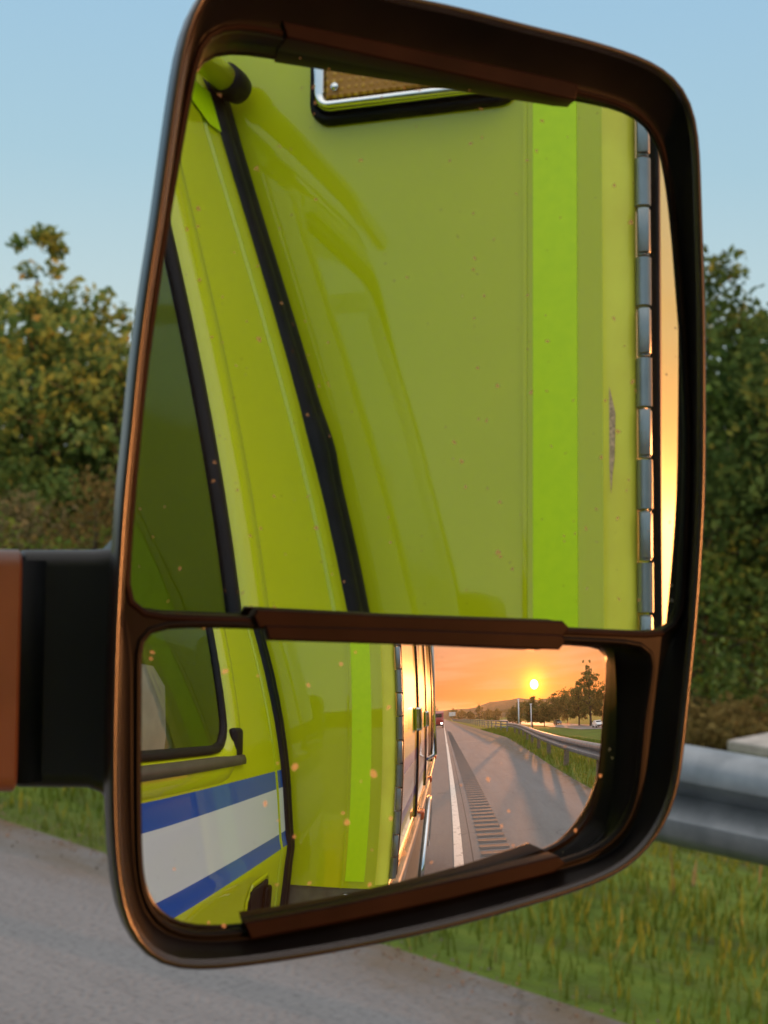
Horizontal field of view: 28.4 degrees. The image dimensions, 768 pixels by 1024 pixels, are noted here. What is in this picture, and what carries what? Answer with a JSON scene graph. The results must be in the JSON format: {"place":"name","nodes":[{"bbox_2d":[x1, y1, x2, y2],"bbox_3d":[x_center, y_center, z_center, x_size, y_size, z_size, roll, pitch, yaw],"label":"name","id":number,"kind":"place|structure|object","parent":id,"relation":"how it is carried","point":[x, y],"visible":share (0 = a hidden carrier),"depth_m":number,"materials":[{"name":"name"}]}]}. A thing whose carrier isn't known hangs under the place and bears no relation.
{"place":"outdoors","nodes":[
{"label":"outdoors","id":0,"kind":"place"},
{"bbox_2d":[0,806,659,1023],"bbox_3d":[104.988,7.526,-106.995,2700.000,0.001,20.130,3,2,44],"label":"road","id":1,"kind":"structure","parent":0,"point":[71,952],"depth_m":4.56,"materials":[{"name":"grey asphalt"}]},
{"bbox_2d":[0,0,705,969],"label":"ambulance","id":2,"kind":"object","parent":1,"relation":"on","point":[366,616],"visible":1,"depth_m":0.52,"materials":[{"name":"paint"}]},
{"bbox_2d":[0,617,767,1023],"bbox_3d":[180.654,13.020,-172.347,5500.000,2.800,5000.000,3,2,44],"label":"ground","id":3,"kind":"structure","parent":0,"point":[468,941],"depth_m":5.07,"materials":[{"name":"green plant"}]},
{"bbox_2d":[0,326,82,543],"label":"leafy tree","id":4,"kind":"object","parent":3,"relation":"on","point":[46,448],"visible":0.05,"depth_m":27.33,"materials":[{"name":"green plant"}]},
{"bbox_2d":[0,495,93,549],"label":"bush","id":5,"kind":"object","parent":3,"relation":"on","point":[58,539],"visible":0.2,"depth_m":20.04,"materials":[{"name":"green plant"}]},
{"bbox_2d":[0,484,108,550],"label":"bush","id":6,"kind":"object","parent":3,"relation":"on","point":[20,513],"visible":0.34,"depth_m":21.16,"materials":[{"name":"green plant"}]},
{"bbox_2d":[1,464,117,550],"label":"bush","id":7,"kind":"object","parent":3,"relation":"on","point":[109,495],"visible":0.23,"depth_m":20.86,"materials":[{"name":"green plant"}]},
{"bbox_2d":[0,222,126,549],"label":"leafy tree","id":8,"kind":"object","parent":3,"relation":"on","point":[37,311],"visible":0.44,"depth_m":26.48,"materials":[{"name":"green plant"}]},
{"bbox_2d":[4,320,124,498],"bbox_3d":[-6.693,-0.672,31.494,6.489,6.783,7.158,2,1,-6],"label":"leafy tree","id":9,"kind":"object","parent":3,"relation":"on","point":[74,457],"depth_m":30.28,"materials":[{"name":"green plant"}]},
{"bbox_2d":[0,286,134,549],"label":"leafy tree","id":10,"kind":"object","parent":3,"relation":"on","point":[72,374],"visible":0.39,"depth_m":25.47,"materials":[{"name":"green plant"}]},
{"bbox_2d":[7,321,130,538],"bbox_3d":[-3.701,-0.560,28.489,6.489,6.899,7.158,3,1,25],"label":"leafy tree","id":11,"kind":"object","parent":3,"relation":"on","point":[78,465],"visible":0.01,"depth_m":27.47,"materials":[{"name":"green plant"}]},
{"bbox_2d":[45,523,112,549],"bbox_3d":[-2.972,1.212,20.749,3.573,2.854,3.656,3,1,23],"label":"bush","id":12,"kind":"object","parent":3,"relation":"on","point":[101,536],"visible":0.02,"depth_m":20.58,"materials":[{"name":"green plant"}]},
{"bbox_2d":[654,744,767,865],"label":"guard rail","id":13,"kind":"object","parent":3,"relation":"on","point":[720,806],"visible":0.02,"depth_m":4.42,"materials":[{"name":"metal"}]},
{"bbox_2d":[685,686,767,753],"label":"bush","id":14,"kind":"object","parent":3,"relation":"on","point":[719,725],"visible":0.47,"depth_m":14.88,"materials":[{"name":"green plant"}]},
{"bbox_2d":[687,564,767,728],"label":"bush","id":15,"kind":"object","parent":3,"relation":"on","point":[733,665],"visible":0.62,"depth_m":18.46,"materials":[{"name":"green plant"}]},
{"bbox_2d":[688,535,767,733],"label":"bush","id":16,"kind":"object","parent":3,"relation":"on","point":[701,669],"visible":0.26,"depth_m":19.70,"materials":[{"name":"green plant"}]},
{"bbox_2d":[690,244,767,706],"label":"leafy tree","id":17,"kind":"object","parent":3,"relation":"on","point":[721,334],"visible":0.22,"depth_m":22.34,"materials":[{"name":"green plant"}]},
{"bbox_2d":[695,294,767,662],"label":"leafy tree","id":18,"kind":"object","parent":3,"relation":"on","point":[717,354],"visible":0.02,"depth_m":21.76,"materials":[{"name":"green plant"}]},
{"bbox_2d":[698,348,767,708],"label":"leafy tree","id":19,"kind":"object","parent":3,"relation":"on","point":[761,559],"visible":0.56,"depth_m":20.44,"materials":[{"name":"green plant"}]},
{"bbox_2d":[703,335,767,652],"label":"leafy tree","id":20,"kind":"object","parent":3,"relation":"on","point":[762,425],"visible":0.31,"depth_m":19.65,"materials":[{"name":"green plant"}]},
{"bbox_2d":[706,412,767,512],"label":"leafy tree","id":21,"kind":"object","parent":3,"relation":"on","point":[731,439],"visible":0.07,"depth_m":21.61,"materials":[{"name":"green plant"}]},
{"bbox_2d":[710,307,767,704],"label":"leafy tree","id":22,"kind":"object","parent":3,"relation":"on","point":[750,665],"depth_m":30.11,"materials":[{"name":"green plant"}]},
{"bbox_2d":[727,733,767,757],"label":"drain headwall","id":23,"kind":"object","parent":3,"relation":"on","point":[755,745],"visible":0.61,"depth_m":12.89,"materials":[{"name":"concrete"}]},
{"bbox_2d":[0,0,767,444],"label":"sky","id":24,"kind":"structure","parent":0,"point":[84,83],"materials":[{"name":"blue"}]},
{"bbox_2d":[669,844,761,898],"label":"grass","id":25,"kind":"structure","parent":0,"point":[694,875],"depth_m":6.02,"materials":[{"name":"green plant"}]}
]}

